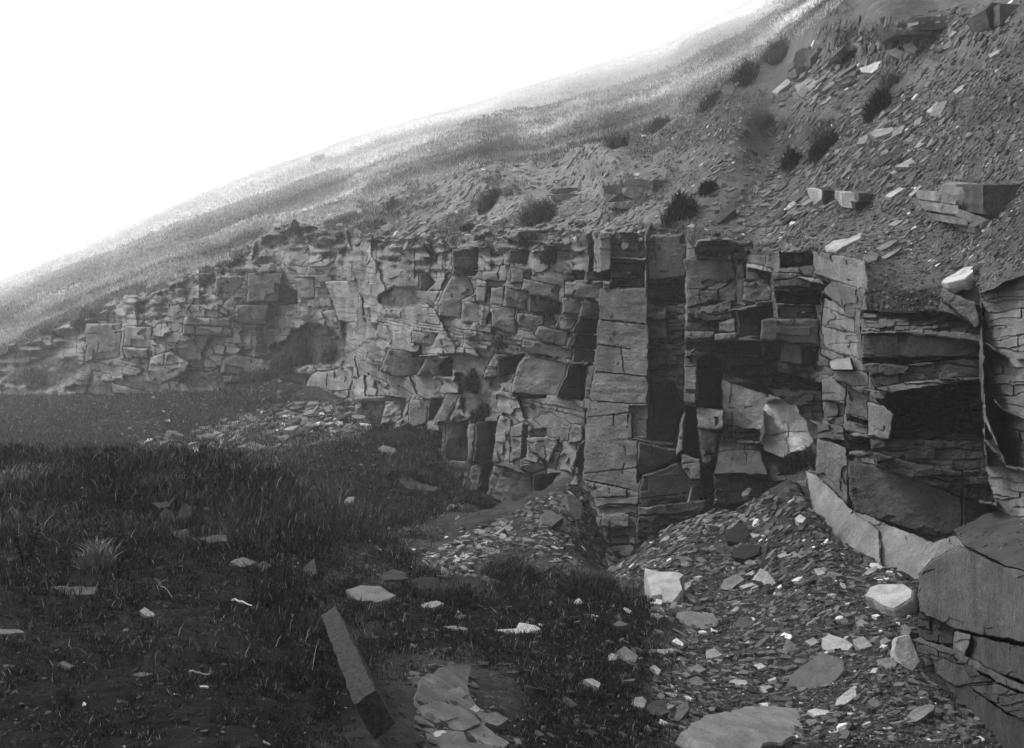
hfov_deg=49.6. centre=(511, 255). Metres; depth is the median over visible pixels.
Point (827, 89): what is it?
stone
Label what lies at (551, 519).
boulder
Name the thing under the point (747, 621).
stone
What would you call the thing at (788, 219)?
stone
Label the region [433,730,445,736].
stone
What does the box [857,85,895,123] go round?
heather bush
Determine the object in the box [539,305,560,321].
heather bush
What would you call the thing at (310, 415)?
rubble
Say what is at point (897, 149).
stone
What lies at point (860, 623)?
stone
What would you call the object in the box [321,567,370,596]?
grass clump
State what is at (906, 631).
stone
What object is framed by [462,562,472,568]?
stone
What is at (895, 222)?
stone
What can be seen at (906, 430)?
cliff
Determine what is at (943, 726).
stone
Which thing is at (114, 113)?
sky
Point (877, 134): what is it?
stone
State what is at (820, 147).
heather bush
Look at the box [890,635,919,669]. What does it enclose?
stone
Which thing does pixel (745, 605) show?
stone
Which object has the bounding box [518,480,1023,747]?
rubble
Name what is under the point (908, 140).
stone
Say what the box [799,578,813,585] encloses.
stone
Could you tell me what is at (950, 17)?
stone
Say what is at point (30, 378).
heather bush
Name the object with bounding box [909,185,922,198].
stone
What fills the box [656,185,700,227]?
heather bush
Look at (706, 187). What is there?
heather bush
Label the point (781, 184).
rubble
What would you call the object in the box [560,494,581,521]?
boulder
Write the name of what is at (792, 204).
stone
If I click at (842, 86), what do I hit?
stone
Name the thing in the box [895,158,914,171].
stone
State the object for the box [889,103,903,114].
stone
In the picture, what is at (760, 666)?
stone
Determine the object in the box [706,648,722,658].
stone
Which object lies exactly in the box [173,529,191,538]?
boulder
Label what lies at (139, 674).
stone
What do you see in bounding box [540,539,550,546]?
stone
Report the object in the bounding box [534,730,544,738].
stone
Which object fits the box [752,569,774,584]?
stone
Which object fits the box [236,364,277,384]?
heather bush
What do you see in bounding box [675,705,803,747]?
slab
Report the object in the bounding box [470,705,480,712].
stone
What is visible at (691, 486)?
hammer
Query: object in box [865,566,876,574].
stone
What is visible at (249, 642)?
leafy plant
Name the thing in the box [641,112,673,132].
heather bush
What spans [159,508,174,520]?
boulder
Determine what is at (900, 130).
stone
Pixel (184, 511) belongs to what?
boulder
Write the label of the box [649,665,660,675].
stone
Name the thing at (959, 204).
rock outcrop
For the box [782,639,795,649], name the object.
stone
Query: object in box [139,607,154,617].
stone
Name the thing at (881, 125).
stone
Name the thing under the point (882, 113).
stone
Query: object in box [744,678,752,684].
stone
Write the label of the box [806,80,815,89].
stone
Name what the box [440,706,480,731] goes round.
bedrock slab
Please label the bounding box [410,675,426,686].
stone
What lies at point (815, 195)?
rock outcrop
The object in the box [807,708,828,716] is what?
stone
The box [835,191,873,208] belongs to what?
rock outcrop
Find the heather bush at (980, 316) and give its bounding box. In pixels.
[972,308,985,325]
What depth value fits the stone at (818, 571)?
13.38 m
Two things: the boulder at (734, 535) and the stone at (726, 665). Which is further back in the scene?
the boulder at (734, 535)
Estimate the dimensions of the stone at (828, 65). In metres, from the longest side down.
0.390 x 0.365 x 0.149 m
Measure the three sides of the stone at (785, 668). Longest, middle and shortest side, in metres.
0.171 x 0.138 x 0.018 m
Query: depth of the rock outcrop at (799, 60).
38.50 m
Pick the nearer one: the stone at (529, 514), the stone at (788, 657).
the stone at (788, 657)
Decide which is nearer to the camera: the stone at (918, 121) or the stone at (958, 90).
the stone at (958, 90)
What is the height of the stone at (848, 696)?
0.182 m
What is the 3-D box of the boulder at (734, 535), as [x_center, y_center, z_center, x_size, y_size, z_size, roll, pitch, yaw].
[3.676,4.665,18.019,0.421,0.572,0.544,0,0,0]
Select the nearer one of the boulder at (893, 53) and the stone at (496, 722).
the stone at (496, 722)
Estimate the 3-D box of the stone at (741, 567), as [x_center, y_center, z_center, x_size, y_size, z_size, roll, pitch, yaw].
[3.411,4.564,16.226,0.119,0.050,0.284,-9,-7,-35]
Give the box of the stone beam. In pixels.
[321,606,394,739]
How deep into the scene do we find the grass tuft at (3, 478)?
11.90 m
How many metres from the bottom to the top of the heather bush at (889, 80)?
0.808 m
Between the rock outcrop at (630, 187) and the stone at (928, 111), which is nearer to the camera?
the stone at (928, 111)
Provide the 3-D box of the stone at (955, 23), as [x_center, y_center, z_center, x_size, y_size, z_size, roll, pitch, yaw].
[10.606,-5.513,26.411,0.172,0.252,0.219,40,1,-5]
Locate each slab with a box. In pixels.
[413,663,481,726]
[418,701,457,722]
[424,728,471,747]
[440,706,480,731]
[466,725,509,747]
[469,742,496,747]
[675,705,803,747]
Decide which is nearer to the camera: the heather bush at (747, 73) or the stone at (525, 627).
the stone at (525, 627)
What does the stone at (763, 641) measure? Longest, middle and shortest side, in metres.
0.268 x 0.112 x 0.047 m
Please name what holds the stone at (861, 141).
on the hillside
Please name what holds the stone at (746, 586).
on the ground at (402, 732)
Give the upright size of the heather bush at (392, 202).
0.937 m
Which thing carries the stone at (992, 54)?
on the hillside
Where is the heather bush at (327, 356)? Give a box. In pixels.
[317,342,336,366]
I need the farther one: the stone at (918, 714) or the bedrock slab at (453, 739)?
the stone at (918, 714)
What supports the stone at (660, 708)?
on the ground at (402, 732)
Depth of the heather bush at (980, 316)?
15.13 m
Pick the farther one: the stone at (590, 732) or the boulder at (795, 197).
the boulder at (795, 197)
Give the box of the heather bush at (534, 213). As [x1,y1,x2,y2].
[513,196,562,227]
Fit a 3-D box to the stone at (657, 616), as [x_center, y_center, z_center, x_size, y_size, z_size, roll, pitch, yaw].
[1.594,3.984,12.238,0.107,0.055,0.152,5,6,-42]
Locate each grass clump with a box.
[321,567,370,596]
[376,462,429,486]
[425,575,481,609]
[461,492,497,509]
[477,545,547,583]
[540,565,627,599]
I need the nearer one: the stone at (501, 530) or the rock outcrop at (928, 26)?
the stone at (501, 530)
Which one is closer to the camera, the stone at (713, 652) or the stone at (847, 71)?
the stone at (713, 652)
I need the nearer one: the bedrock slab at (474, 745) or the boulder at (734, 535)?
the bedrock slab at (474, 745)
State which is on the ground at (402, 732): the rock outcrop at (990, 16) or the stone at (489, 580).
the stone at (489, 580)
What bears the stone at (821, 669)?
on the ground at (402, 732)
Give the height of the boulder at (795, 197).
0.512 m
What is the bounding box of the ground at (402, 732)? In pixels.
[0,378,1023,747]
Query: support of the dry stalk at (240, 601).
on the ground at (402, 732)
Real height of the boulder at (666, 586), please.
0.575 m
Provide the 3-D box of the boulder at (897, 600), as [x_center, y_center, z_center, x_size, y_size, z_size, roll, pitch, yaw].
[4.038,3.699,11.757,0.442,0.426,0.556,0,0,-18]
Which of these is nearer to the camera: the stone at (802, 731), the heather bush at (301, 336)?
the stone at (802, 731)
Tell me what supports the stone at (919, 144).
on the hillside
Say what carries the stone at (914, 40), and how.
on the hillside
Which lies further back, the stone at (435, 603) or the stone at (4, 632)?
the stone at (435, 603)
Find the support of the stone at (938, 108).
on the hillside
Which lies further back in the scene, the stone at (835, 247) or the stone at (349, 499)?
the stone at (349, 499)
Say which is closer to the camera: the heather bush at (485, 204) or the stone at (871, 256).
the stone at (871, 256)
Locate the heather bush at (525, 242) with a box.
[513,240,526,245]
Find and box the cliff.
[0,224,1023,747]
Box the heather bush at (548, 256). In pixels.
[534,245,559,265]
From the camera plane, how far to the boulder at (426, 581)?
14.38 m
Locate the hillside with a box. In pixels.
[0,0,1023,354]
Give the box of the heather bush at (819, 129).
[807,116,832,143]
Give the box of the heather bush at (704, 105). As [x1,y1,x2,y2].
[695,83,723,115]
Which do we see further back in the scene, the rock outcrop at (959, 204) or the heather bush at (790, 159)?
the heather bush at (790, 159)
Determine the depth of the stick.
14.04 m
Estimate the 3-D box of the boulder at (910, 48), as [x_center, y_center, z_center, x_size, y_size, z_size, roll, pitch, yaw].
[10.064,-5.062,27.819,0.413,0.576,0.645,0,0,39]
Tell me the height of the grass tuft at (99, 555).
0.329 m
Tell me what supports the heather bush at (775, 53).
on the hillside
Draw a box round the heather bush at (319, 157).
[310,152,324,161]
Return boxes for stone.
[0,629,26,636]
[52,586,97,596]
[58,661,74,670]
[131,672,152,677]
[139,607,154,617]
[229,557,257,570]
[258,561,270,571]
[304,559,316,577]
[344,496,355,504]
[346,585,395,603]
[363,304,369,312]
[371,314,378,325]
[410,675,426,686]
[421,601,443,608]
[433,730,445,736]
[442,647,451,651]
[443,626,467,632]
[449,686,466,697]
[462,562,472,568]
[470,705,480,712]
[477,661,488,667]
[481,712,508,731]
[487,578,498,583]
[491,528,503,535]
[496,623,541,634]
[503,671,518,679]
[504,537,511,543]
[522,537,534,545]
[524,684,537,693]
[527,510,532,517]
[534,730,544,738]
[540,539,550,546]
[554,526,563,531]
[562,697,576,707]
[570,476,576,485]
[583,678,600,689]
[584,729,597,738]
[608,653,616,661]
[613,620,627,631]
[616,646,637,661]
[622,679,635,687]
[631,647,642,655]
[631,697,646,710]
[644,726,651,735]
[646,701,668,719]
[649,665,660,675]
[650,606,661,611]
[650,613,663,619]
[657,649,667,654]
[672,628,685,634]
[674,701,689,721]
[676,611,718,628]
[684,582,690,589]
[686,664,705,674]
[688,676,705,685]
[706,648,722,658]
[717,617,730,624]
[719,573,744,589]
[722,664,732,668]
[722,677,741,681]
[729,679,738,684]
[730,603,744,611]
[735,616,754,627]
[737,603,751,609]
[738,680,747,685]
[739,565,748,569]
[740,582,755,589]
[742,488,752,499]
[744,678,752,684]
[750,533,764,537]
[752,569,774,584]
[753,635,771,648]
[754,663,766,670]
[759,656,775,663]
[760,685,778,693]
[770,695,793,702]
[772,78,791,94]
[777,552,790,559]
[779,215,792,225]
[779,664,797,671]
[780,655,790,659]
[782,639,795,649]
[783,639,791,650]
[785,201,796,210]
[786,653,845,689]
[787,74,797,81]
[794,728,807,733]
[795,78,812,91]
[795,514,806,525]
[797,84,808,97]
[797,600,807,606]
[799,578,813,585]
[800,560,816,570]
[801,199,812,207]
[801,713,808,717]
[804,637,819,646]
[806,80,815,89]
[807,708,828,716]
[809,199,822,210]
[814,568,825,575]
[815,74,826,86]
[821,634,853,650]
[822,609,834,618]
[823,81,834,94]
[824,233,863,254]
[825,61,831,68]
[826,717,837,725]
[827,571,843,579]
[835,686,855,705]
[836,63,857,79]
[838,81,852,89]
[839,729,850,741]
[841,148,849,156]
[848,35,862,50]
[853,636,871,650]
[856,619,868,627]
[857,135,868,146]
[859,61,880,74]
[863,251,878,260]
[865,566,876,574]
[868,127,892,141]
[868,656,882,661]
[873,110,886,122]
[873,152,891,168]
[876,240,898,250]
[877,118,887,128]
[877,658,896,667]
[880,121,890,128]
[881,247,901,259]
[882,134,899,144]
[885,187,904,200]
[887,220,903,226]
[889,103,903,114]
[890,145,901,154]
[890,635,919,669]
[892,125,905,136]
[892,720,905,726]
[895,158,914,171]
[900,627,910,634]
[903,37,917,60]
[905,138,913,143]
[906,704,935,722]
[907,21,918,26]
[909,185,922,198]
[914,116,924,126]
[914,139,924,148]
[926,102,939,114]
[930,101,945,118]
[938,116,946,125]
[941,266,973,292]
[941,723,948,730]
[947,14,954,21]
[952,19,960,27]
[953,85,963,94]
[988,50,998,58]
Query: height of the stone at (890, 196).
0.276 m
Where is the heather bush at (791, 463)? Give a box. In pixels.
[774,453,806,473]
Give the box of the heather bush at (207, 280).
[189,275,215,285]
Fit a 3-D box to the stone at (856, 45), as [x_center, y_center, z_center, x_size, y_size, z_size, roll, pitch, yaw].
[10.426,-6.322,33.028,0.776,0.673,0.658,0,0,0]
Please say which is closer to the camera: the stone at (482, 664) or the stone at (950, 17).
the stone at (482, 664)
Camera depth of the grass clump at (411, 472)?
31.30 m
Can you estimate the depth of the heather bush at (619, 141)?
47.12 m
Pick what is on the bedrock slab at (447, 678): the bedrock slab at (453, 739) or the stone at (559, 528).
the bedrock slab at (453, 739)
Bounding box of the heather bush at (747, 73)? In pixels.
[724,55,763,87]
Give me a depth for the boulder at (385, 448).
37.02 m
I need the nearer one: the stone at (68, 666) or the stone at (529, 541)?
the stone at (68, 666)
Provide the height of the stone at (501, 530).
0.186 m
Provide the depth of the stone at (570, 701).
7.30 m
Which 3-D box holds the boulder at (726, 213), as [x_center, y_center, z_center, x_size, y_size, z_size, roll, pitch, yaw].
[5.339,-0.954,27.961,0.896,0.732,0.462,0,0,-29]
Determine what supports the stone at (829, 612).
on the ground at (402, 732)
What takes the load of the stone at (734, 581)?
on the ground at (402, 732)
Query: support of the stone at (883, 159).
on the hillside
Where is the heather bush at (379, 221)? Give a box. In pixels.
[364,216,384,227]
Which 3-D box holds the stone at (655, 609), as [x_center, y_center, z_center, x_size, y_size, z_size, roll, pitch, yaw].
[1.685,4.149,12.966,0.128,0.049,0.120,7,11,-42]
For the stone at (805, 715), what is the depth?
8.09 m
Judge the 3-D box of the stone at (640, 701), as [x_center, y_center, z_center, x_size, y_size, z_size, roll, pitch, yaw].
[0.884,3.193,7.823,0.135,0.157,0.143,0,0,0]
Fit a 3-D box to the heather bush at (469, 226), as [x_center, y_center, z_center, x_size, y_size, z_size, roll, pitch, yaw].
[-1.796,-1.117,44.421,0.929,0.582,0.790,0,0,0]
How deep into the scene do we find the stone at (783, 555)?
15.25 m
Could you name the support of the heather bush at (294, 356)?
on the ground at (402, 732)
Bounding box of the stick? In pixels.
[566,577,575,598]
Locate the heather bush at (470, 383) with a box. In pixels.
[460,368,480,394]
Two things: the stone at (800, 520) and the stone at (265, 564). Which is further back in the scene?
the stone at (800, 520)
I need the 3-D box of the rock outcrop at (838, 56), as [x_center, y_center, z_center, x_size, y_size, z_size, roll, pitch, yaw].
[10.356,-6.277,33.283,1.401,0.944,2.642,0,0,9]
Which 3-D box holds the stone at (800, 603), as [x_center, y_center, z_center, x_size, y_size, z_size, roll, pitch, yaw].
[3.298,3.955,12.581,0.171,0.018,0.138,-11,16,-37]
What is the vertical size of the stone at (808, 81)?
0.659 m
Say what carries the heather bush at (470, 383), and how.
on the cliff
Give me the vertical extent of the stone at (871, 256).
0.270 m
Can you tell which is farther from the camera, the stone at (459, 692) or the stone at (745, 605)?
the stone at (745, 605)
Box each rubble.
[0,477,678,747]
[1,0,1023,436]
[2,385,479,583]
[411,481,605,586]
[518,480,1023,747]
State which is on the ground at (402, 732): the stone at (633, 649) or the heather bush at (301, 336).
the stone at (633, 649)
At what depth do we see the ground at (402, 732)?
7.71 m
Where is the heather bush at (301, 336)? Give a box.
[289,326,312,346]
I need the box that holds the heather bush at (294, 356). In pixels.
[267,342,312,374]
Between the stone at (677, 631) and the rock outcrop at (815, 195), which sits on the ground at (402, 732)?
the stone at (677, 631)
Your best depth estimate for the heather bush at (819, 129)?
29.42 m
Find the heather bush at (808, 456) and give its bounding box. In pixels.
[799,444,814,466]
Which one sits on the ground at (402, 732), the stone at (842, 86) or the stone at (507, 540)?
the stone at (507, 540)
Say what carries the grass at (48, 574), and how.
on the ground at (402, 732)
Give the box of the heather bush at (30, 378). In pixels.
[16,362,51,386]
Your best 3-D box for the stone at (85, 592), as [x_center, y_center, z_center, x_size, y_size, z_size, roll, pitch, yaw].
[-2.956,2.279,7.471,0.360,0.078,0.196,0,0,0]
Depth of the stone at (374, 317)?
51.65 m
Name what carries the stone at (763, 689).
on the ground at (402, 732)
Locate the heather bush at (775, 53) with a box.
[758,32,789,64]
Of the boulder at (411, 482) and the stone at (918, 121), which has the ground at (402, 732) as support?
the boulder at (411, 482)
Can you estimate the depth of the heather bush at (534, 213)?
40.12 m
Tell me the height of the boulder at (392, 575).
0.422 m
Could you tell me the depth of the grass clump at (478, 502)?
34.24 m
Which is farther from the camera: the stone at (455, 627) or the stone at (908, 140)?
the stone at (908, 140)
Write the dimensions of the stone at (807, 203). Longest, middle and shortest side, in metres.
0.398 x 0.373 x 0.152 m
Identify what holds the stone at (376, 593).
on the ground at (402, 732)
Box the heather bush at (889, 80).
[871,68,901,91]
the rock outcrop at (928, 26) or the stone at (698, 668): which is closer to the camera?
the stone at (698, 668)
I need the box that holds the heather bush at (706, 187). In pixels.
[693,179,718,195]
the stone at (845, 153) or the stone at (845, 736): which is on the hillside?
the stone at (845, 153)
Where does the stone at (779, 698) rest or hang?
on the ground at (402, 732)
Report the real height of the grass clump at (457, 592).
0.413 m
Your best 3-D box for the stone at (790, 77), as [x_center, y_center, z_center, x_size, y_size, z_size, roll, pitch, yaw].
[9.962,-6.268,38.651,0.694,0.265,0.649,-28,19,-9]
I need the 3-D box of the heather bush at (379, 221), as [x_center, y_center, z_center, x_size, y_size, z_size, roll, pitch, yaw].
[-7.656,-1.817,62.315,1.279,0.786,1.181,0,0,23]
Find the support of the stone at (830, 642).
on the ground at (402, 732)
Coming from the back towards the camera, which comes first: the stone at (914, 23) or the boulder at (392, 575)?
the stone at (914, 23)
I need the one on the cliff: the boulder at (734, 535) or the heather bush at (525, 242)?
the heather bush at (525, 242)
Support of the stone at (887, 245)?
on the hillside
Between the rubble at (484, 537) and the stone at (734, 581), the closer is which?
the stone at (734, 581)
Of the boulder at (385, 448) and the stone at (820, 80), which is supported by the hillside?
the stone at (820, 80)
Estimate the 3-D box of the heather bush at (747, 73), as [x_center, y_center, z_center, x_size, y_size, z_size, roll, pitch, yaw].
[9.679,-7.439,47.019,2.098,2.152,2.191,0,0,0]
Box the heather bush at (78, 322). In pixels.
[70,304,99,329]
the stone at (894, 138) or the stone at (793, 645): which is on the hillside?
the stone at (894, 138)
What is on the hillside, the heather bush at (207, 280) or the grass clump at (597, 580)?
the heather bush at (207, 280)
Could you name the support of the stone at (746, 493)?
on the cliff
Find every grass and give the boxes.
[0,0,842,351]
[0,384,491,553]
[0,439,706,747]
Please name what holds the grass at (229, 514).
on the ground at (402, 732)
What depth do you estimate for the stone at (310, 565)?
12.46 m
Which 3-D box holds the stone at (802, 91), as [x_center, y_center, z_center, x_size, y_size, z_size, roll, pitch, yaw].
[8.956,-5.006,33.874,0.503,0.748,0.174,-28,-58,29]
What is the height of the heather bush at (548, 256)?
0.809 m
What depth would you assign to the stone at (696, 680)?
9.03 m
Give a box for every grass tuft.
[0,459,60,492]
[68,535,123,571]
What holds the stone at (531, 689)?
on the ground at (402, 732)
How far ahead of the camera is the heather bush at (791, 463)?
23.44 m
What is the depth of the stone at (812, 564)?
13.68 m
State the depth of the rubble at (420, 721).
6.47 m
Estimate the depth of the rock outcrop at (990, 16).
23.52 m
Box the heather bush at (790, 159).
[776,146,802,171]
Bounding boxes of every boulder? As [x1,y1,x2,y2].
[151,501,171,511]
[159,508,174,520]
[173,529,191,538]
[177,503,196,519]
[198,535,227,545]
[378,445,397,456]
[379,569,405,583]
[399,475,438,496]
[404,577,438,591]
[539,510,563,528]
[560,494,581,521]
[644,568,684,601]
[711,204,736,224]
[725,525,749,545]
[732,544,761,563]
[786,190,805,204]
[865,584,918,617]
[886,48,903,59]
[903,42,917,56]
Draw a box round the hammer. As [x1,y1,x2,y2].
[688,485,694,501]
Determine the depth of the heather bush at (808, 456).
23.61 m
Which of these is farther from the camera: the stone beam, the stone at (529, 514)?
the stone at (529, 514)
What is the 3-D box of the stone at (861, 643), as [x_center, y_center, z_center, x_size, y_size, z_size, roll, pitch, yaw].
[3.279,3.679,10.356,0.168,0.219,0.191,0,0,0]
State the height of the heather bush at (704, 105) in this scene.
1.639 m
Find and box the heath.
[22,0,852,337]
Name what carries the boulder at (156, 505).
on the ground at (402, 732)
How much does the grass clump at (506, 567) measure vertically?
0.635 m
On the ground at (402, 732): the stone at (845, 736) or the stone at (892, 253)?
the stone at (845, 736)
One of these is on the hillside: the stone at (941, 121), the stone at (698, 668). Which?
the stone at (941, 121)
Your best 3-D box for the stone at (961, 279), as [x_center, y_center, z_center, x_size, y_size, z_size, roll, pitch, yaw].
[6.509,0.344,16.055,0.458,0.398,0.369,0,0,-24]
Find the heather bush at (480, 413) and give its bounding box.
[469,398,493,423]
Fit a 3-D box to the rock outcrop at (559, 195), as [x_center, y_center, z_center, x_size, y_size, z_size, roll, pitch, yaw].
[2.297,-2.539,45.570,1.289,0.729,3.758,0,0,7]
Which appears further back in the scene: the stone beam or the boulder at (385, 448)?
the boulder at (385, 448)
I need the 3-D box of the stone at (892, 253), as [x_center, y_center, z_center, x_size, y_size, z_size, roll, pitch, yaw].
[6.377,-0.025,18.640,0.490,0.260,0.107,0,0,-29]
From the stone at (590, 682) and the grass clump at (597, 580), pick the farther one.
the grass clump at (597, 580)
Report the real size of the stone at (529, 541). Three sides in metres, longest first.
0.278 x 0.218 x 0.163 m
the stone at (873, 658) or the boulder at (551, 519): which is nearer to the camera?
the stone at (873, 658)
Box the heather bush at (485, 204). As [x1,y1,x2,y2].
[471,183,499,216]
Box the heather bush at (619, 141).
[603,131,630,148]
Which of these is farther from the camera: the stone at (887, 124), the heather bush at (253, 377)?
the heather bush at (253, 377)
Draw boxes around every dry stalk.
[189,670,209,674]
[231,598,251,605]
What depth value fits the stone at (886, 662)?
9.24 m
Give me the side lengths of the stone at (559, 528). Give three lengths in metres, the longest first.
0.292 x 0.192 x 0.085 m
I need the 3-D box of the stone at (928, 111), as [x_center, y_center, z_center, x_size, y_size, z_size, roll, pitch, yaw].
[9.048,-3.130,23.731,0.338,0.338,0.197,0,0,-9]
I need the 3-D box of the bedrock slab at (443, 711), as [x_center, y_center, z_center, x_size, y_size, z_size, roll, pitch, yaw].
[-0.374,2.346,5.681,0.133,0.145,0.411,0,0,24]
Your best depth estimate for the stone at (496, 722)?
6.01 m
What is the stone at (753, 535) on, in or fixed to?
on the ground at (402, 732)
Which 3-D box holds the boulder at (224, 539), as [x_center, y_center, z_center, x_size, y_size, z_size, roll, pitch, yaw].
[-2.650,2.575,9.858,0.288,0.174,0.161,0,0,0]
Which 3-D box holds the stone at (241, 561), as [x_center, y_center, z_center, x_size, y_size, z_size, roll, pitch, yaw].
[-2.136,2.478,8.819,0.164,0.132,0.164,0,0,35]
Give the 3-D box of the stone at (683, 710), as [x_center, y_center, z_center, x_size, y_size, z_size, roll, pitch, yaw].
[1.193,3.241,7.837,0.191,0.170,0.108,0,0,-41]
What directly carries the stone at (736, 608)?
on the ground at (402, 732)
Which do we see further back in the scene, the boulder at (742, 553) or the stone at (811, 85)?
the stone at (811, 85)
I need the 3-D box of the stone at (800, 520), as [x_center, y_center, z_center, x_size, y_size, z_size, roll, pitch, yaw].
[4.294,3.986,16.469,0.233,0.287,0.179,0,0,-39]
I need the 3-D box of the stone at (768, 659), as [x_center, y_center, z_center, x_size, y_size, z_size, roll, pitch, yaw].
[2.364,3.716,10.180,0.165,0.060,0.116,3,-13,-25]
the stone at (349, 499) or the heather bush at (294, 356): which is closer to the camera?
the stone at (349, 499)
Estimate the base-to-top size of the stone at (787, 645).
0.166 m
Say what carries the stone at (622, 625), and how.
on the ground at (402, 732)
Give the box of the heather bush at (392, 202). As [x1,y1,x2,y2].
[384,198,399,211]
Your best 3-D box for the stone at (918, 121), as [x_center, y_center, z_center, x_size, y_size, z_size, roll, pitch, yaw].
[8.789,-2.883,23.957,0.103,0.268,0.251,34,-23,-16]
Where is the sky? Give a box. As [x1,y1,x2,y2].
[0,0,748,280]
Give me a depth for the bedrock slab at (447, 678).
6.26 m
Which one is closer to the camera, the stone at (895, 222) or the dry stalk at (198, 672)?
the dry stalk at (198, 672)
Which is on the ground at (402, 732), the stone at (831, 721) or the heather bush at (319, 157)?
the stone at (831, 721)
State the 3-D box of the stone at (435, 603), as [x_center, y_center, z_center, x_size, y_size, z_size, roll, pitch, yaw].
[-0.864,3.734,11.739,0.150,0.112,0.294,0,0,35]
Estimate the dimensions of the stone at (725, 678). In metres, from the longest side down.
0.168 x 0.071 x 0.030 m
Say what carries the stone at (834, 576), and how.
on the ground at (402, 732)
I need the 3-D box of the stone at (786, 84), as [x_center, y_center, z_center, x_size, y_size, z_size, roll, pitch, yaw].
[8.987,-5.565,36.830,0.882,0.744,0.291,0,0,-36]
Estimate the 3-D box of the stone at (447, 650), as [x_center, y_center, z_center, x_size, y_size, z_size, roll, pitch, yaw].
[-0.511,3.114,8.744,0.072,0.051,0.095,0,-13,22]
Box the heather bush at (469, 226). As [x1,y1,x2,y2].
[457,221,474,232]
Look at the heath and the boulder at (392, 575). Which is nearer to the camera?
the boulder at (392, 575)
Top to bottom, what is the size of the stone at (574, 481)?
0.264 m
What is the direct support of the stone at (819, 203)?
on the hillside
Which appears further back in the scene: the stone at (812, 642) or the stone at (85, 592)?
the stone at (812, 642)
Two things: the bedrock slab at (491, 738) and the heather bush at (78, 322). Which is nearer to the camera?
the bedrock slab at (491, 738)
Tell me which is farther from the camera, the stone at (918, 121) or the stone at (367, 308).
the stone at (367, 308)
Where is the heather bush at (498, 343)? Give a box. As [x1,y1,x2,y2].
[490,335,507,349]
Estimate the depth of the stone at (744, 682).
9.24 m
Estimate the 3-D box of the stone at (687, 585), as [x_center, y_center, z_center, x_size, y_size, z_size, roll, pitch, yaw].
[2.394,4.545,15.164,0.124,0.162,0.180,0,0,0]
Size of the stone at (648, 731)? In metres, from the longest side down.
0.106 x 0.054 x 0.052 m
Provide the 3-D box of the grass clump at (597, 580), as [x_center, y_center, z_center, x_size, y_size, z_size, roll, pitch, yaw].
[0.999,4.223,14.216,1.042,0.573,0.944,0,0,41]
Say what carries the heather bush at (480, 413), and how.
on the cliff
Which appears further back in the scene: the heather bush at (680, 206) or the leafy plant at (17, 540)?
the heather bush at (680, 206)
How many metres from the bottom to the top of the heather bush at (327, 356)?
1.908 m
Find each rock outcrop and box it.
[551,188,578,200]
[603,178,670,208]
[786,48,821,77]
[807,188,834,204]
[829,36,859,63]
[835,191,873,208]
[877,16,952,43]
[916,182,1021,233]
[968,2,1019,31]
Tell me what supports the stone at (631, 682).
on the ground at (402, 732)
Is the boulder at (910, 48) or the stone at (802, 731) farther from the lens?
the boulder at (910, 48)
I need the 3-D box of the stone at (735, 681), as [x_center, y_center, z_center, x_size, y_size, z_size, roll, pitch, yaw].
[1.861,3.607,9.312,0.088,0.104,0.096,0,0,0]
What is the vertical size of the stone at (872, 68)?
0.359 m
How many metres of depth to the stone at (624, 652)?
9.32 m
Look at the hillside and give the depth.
40.88 m
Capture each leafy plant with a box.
[11,523,40,569]
[246,631,259,652]
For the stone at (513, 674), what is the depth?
7.70 m
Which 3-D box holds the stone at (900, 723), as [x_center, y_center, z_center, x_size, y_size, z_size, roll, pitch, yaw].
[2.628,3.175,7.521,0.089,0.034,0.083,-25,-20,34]
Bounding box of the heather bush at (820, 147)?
[801,125,839,164]
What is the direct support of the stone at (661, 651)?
on the ground at (402, 732)
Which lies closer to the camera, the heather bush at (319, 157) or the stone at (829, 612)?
the stone at (829, 612)
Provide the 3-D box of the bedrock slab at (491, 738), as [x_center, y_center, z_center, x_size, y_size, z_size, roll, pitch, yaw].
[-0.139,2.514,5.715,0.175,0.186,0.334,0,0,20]
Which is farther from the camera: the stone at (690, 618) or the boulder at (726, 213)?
the boulder at (726, 213)
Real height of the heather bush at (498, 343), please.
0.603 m

